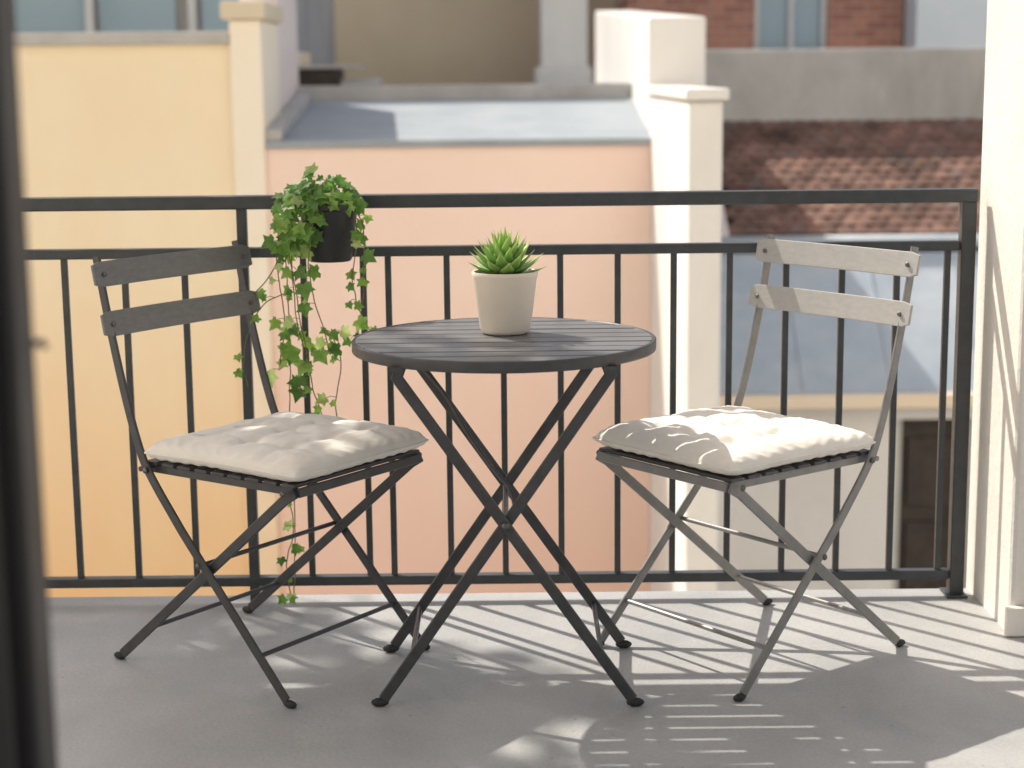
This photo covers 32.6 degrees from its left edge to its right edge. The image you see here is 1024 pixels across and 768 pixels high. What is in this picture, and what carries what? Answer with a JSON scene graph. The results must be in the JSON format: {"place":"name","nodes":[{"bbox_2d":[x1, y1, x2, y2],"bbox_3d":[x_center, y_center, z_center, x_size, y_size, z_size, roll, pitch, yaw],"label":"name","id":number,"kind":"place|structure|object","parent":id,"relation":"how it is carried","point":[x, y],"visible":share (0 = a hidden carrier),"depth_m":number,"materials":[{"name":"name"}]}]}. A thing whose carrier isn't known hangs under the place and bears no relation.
{"place":"outdoors","nodes":[
{"label":"outdoors","id":0,"kind":"place"},
{"bbox_2d":[14,0,85,32],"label":"setback window","id":1,"kind":"structure","parent":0,"point":[49,16],"depth_m":13.68,"materials":[{"name":"blue glass"}]},
{"bbox_2d":[98,0,176,31],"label":"setback window","id":2,"kind":"structure","parent":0,"point":[137,15],"depth_m":13.68,"materials":[{"name":"blue glass"}]},
{"bbox_2d":[17,44,310,596],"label":"walls","id":3,"kind":"structure","parent":0,"point":[123,120],"depth_m":10.06,"materials":[{"name":"yellow paint"}]},
{"bbox_2d":[16,31,229,45],"bbox_3d":[-4.301,-1.938,9.932,5.438,0.068,0.350,-1,10,0],"label":"coping","id":4,"kind":"object","parent":3,"relation":"on","point":[122,38],"visible":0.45,"depth_m":9.76,"materials":[{"name":"concrete"}]},
{"bbox_2d":[84,0,95,31],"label":"setback post","id":5,"kind":"object","parent":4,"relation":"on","point":[89,15],"depth_m":13.61,"materials":[{"name":"white paint"}]},
{"bbox_2d":[187,0,197,30],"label":"setback post","id":6,"kind":"object","parent":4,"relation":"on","point":[192,17],"depth_m":13.61,"materials":[{"name":"white paint"}]},
{"bbox_2d":[201,0,238,30],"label":"setback window","id":7,"kind":"structure","parent":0,"point":[212,20],"depth_m":13.69,"materials":[{"name":"blue glass"}]},
{"bbox_2d":[266,144,650,594],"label":"walls","id":8,"kind":"structure","parent":0,"point":[421,487],"depth_m":10.13,"materials":[{"name":"pink paint"}]},
{"bbox_2d":[265,98,650,147],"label":"roof","id":9,"kind":"structure","parent":8,"relation":"on","point":[468,122],"depth_m":10.44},
{"bbox_2d":[265,91,311,140],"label":"roof kerb","id":10,"kind":"structure","parent":9,"relation":"on","point":[284,121],"depth_m":10.44,"materials":[{"name":"concrete"}]},
{"bbox_2d":[334,0,615,84],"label":"tan building","id":11,"kind":"structure","parent":0,"point":[413,42],"depth_m":19.63,"materials":[{"name":"beige paint"}]},
{"bbox_2d":[49,588,1023,767],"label":"slab","id":12,"kind":"structure","parent":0,"point":[507,680],"depth_m":3.72,"materials":[{"name":"grey concrete"}]},
{"bbox_2d":[91,240,429,708],"bbox_3d":[-0.547,0.165,3.858,0.570,0.908,0.480,6,12,35],"label":"folding chair","id":13,"kind":"object","parent":12,"relation":"on","point":[243,301],"visible":0.86,"depth_m":3.83,"materials":[{"name":"paint"}]},
{"bbox_2d":[144,411,428,481],"bbox_3d":[-0.487,0.124,3.808,0.452,0.065,0.450,6,12,35],"label":"seat cushion","id":14,"kind":"object","parent":13,"relation":"on","point":[288,446],"visible":1,"depth_m":3.70,"materials":[{"name":"fabric"}]},
{"bbox_2d":[25,188,978,600],"bbox_3d":[-0.441,0.043,4.261,3.118,1.004,0.080,-1,10,0],"label":"balcony railing","id":15,"kind":"object","parent":12,"relation":"on","point":[965,248],"visible":0.67,"depth_m":4.24,"materials":[{"name":"metal"}]},
{"bbox_2d":[233,162,376,604],"bbox_3d":[-0.481,0.011,4.170,0.348,1.072,0.241,-1,10,0],"label":"hanging ivy plant","id":16,"kind":"object","parent":15,"relation":"hanging from","point":[324,229],"visible":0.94,"depth_m":4.06,"materials":[{"name":"green plant"}]},
{"bbox_2d":[352,317,655,706],"bbox_3d":[-0.013,0.263,3.773,0.644,0.734,0.644,-1,10,0],"label":"bistro table","id":17,"kind":"object","parent":12,"relation":"on","point":[424,349],"visible":0.97,"depth_m":3.59,"materials":[{"name":"paint"}]},
{"bbox_2d":[468,228,546,335],"bbox_3d":[-0.013,-0.223,3.753,0.155,0.228,0.176,-8,13,-38],"label":"potted succulent","id":18,"kind":"object","parent":17,"relation":"on","point":[504,276],"visible":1,"depth_m":3.71,"materials":[{"name":"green plant"}]},
{"bbox_2d":[595,234,920,701],"bbox_3d":[0.535,0.151,3.876,0.570,0.908,0.480,-8,13,-37],"label":"folding chair","id":19,"kind":"object","parent":12,"relation":"on","point":[772,249],"visible":0.81,"depth_m":3.86,"materials":[{"name":"grey paint"}]},
{"bbox_2d":[592,405,875,474],"bbox_3d":[0.483,0.110,3.828,0.452,0.065,0.452,-8,13,-37],"label":"seat cushion","id":20,"kind":"object","parent":19,"relation":"on","point":[731,440],"visible":1,"depth_m":3.73,"materials":[{"name":"fabric"}]},
{"bbox_2d":[966,0,1023,628],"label":"pillar","id":21,"kind":"structure","parent":12,"relation":"on","point":[995,571],"depth_m":4.07,"materials":[{"name":"beige paint"}]},
{"bbox_2d":[1004,606,1023,636],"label":"skirting","id":22,"kind":"object","parent":21,"relation":"attached to","point":[1014,622],"visible":1,"depth_m":4.00,"materials":[{"name":"beige paint"}]},
{"bbox_2d":[754,0,758,48],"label":"window frame","id":23,"kind":"object","parent":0,"point":[756,32],"depth_m":17.69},
{"bbox_2d":[787,0,793,48],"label":"window frame","id":24,"kind":"object","parent":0,"point":[790,23],"depth_m":17.68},
{"bbox_2d":[820,0,826,48],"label":"window frame","id":25,"kind":"object","parent":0,"point":[823,26],"depth_m":17.69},
{"bbox_2d":[902,0,986,47],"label":"pale blue building","id":26,"kind":"structure","parent":0,"point":[941,23],"depth_m":17.16,"materials":[{"name":"paint"}]},
{"bbox_3d":[-0.036,-3.627,2.026,32.000,17.000,2.750,-1,10,0],"label":"apartment facade","id":27,"kind":"object","parent":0,"visible":0},
{"bbox_2d":[0,402,22,767],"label":"jamb","id":28,"kind":"object","parent":27,"relation":"attached to","point":[10,745],"depth_m":1.51,"materials":[{"name":"brown metal"}]},
{"bbox_2d":[0,0,58,767],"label":"sash edge","id":29,"kind":"object","parent":28,"relation":"attached to","point":[22,466],"visible":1,"depth_m":1.51,"materials":[{"name":"brown metal"}]},
{"bbox_2d":[34,338,48,349],"bbox_3d":[-0.422,-0.035,1.556,0.009,0.011,0.024,7,12,36],"label":"latch","id":30,"kind":"object","parent":29,"relation":"attached to","point":[42,343],"visible":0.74,"depth_m":1.56,"materials":[{"name":"metal"}]},
{"label":"ground","id":31,"kind":"structure","parent":0,"visible":0},
{"bbox_2d":[94,0,335,64],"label":"setback storey","id":32,"kind":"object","parent":31,"relation":"on","point":[316,29],"depth_m":15.63,"materials":[{"name":"grey paint"}]},
{"bbox_2d":[229,20,280,594],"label":"corner pier","id":33,"kind":"structure","parent":31,"relation":"on","point":[254,67],"depth_m":9.92,"materials":[{"name":"yellow paint"}]},
{"bbox_2d":[220,1,282,22],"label":"pier cap","id":34,"kind":"object","parent":33,"relation":"on","point":[251,10],"visible":0.87,"depth_m":9.71,"materials":[{"name":"beige concrete"}]},
{"bbox_2d":[239,0,298,111],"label":"side wall","id":35,"kind":"structure","parent":31,"relation":"on","point":[288,57],"depth_m":11.01,"materials":[{"name":"white paint"}]},
{"bbox_2d":[296,83,630,100],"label":"parapet","id":36,"kind":"structure","parent":31,"relation":"on","point":[475,91],"depth_m":11.44,"materials":[{"name":"concrete"}]},
{"bbox_2d":[595,10,705,131],"bbox_3d":[0.966,-0.013,13.555,0.327,5.859,6.300,-1,10,0],"label":"tall fin","id":37,"kind":"object","parent":31,"relation":"on","point":[640,51],"visible":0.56,"depth_m":10.24,"materials":[{"name":"white paint"}]},
{"bbox_2d":[616,0,754,49],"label":"walls","id":38,"kind":"structure","parent":31,"relation":"on","point":[729,24],"depth_m":17.63,"materials":[{"name":"brick"}]},
{"bbox_2d":[649,96,722,590],"bbox_3d":[0.889,1.083,9.357,0.153,5.160,2.250,-1,10,0],"label":"fin","id":39,"kind":"object","parent":31,"relation":"on","point":[686,144],"visible":0.61,"depth_m":8.14,"materials":[{"name":"white paint"}]},
{"bbox_2d":[646,85,729,100],"bbox_3d":[0.868,-1.484,8.894,0.195,0.053,2.290,-1,10,0],"label":"pillar cap","id":40,"kind":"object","parent":39,"relation":"on","point":[691,93],"depth_m":7.78,"materials":[{"name":"paint"}]},
{"bbox_2d":[718,409,896,590],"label":"wall","id":41,"kind":"structure","parent":31,"relation":"on","point":[809,516],"depth_m":11.04,"materials":[{"name":"white paint"}]},
{"bbox_2d":[720,392,972,409],"bbox_3d":[3.481,0.088,10.795,5.040,0.088,0.100,-1,10,0],"label":"eave board","id":42,"kind":"object","parent":41,"relation":"attached to","point":[850,400],"depth_m":10.75,"materials":[{"name":"yellow paint"}]},
{"bbox_2d":[720,247,977,393],"bbox_3d":[3.476,-0.449,11.361,5.040,0.770,1.280,-1,10,0],"label":"zinc lean to","id":43,"kind":"object","parent":42,"relation":"on","point":[865,369],"depth_m":11.10,"materials":[{"name":"grey metal"}]},
{"bbox_2d":[721,234,978,246],"bbox_3d":[3.691,-0.958,11.617,4.600,0.090,0.087,-1,10,0],"label":"gutter","id":44,"kind":"object","parent":43,"relation":"on","point":[851,237],"visible":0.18,"depth_m":11.58,"materials":[{"name":"metal"}]},
{"bbox_2d":[722,205,728,235],"bbox_3d":[1.411,-1.424,12.241,0.050,0.805,1.380,-1,10,0],"label":"verge board","id":45,"kind":"object","parent":44,"relation":"on","point":[725,232],"visible":0.14,"depth_m":11.70,"materials":[{"name":"white paint"}]},
{"bbox_2d":[722,123,981,235],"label":"roof deck","id":46,"kind":"structure","parent":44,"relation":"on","point":[729,221],"depth_m":11.91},
{"bbox_2d":[722,118,982,235],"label":"roof tiles","id":47,"kind":"object","parent":46,"relation":"on","point":[956,161],"visible":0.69,"depth_m":12.30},
{"bbox_2d":[791,257,974,392],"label":"standing seams","id":48,"kind":"object","parent":43,"relation":"on","point":[879,326],"visible":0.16,"depth_m":11.07,"materials":[{"name":"metal"}]},
{"bbox_2d":[892,419,901,588],"bbox_3d":[2.438,1.751,11.300,0.039,3.139,0.160,-1,10,0],"label":"door jamb","id":49,"kind":"object","parent":41,"relation":"attached to","point":[897,494],"depth_m":11.04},
{"bbox_2d":[897,419,951,588],"bbox_3d":[2.668,1.748,11.361,0.420,3.120,0.040,-1,10,0],"label":"door leaf","id":50,"kind":"object","parent":41,"relation":"attached to","point":[919,427],"depth_m":11.15,"materials":[{"name":"brown wood"}]},
{"bbox_2d":[903,521,947,588],"bbox_3d":[2.661,1.098,11.215,0.300,0.450,0.018,-1,10,0],"label":"door panel","id":51,"kind":"structure","parent":50,"relation":"attached to","point":[919,544],"depth_m":11.20,"materials":[{"name":"brown wood"}]},
{"bbox_2d":[905,437,950,505],"bbox_3d":[2.656,0.556,11.119,0.300,0.450,0.018,-1,10,0],"label":"door panel","id":52,"kind":"structure","parent":50,"relation":"attached to","point":[921,470],"depth_m":11.11,"materials":[{"name":"brown wood"}]},
{"bbox_2d":[705,47,985,124],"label":"concrete wall","id":53,"kind":"structure","parent":31,"relation":"on","point":[849,84],"depth_m":12.82,"materials":[{"name":"grey concrete"}]},
{"bbox_2d":[826,0,903,48],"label":"walls","id":54,"kind":"structure","parent":31,"relation":"on","point":[864,23],"depth_m":17.64,"materials":[{"name":"brick"}]},
{"bbox_3d":[-1.600,-0.004,15.660,4.800,5.160,7.148,-1,10,0],"label":"rear roof","id":55,"kind":"object","parent":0,"visible":0},
{"bbox_2d":[298,64,382,85],"bbox_3d":[-1.358,-2.273,13.051,0.770,0.209,0.540,-1,10,0],"label":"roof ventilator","id":56,"kind":"object","parent":55,"relation":"on","point":[321,75],"visible":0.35,"depth_m":12.81,"materials":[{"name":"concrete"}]},
{"bbox_2d":[535,0,591,83],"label":"white chimney","id":57,"kind":"object","parent":55,"relation":"on","point":[563,41],"visible":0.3,"depth_m":17.64,"materials":[{"name":"paint"}]},
{"bbox_3d":[4.465,1.509,12.266,3.100,3.240,2.180,-1,10,0],"label":"wall","id":58,"kind":"object","parent":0,"visible":0},
{"bbox_2d":[897,408,972,418],"bbox_3d":[2.650,-0.019,11.995,0.498,0.099,2.178,-1,10,0],"label":"wall over door","id":59,"kind":"structure","parent":58,"relation":"attached to","point":[917,413],"depth_m":10.92,"materials":[{"name":"white paint"}]},
{"bbox_2d":[963,419,971,587],"bbox_3d":[2.897,1.746,11.300,0.039,3.139,0.160,-1,10,0],"label":"door jamb","id":60,"kind":"object","parent":58,"relation":"attached to","point":[968,492],"depth_m":11.04,"materials":[{"name":"paint"}]},
{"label":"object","id":61,"kind":"object","parent":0,"visible":0},
{"bbox_2d":[759,0,820,48],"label":"window glass","id":62,"kind":"object","parent":61,"relation":"on","point":[773,24],"depth_m":17.74,"materials":[{"name":"blue glass"}]}
]}

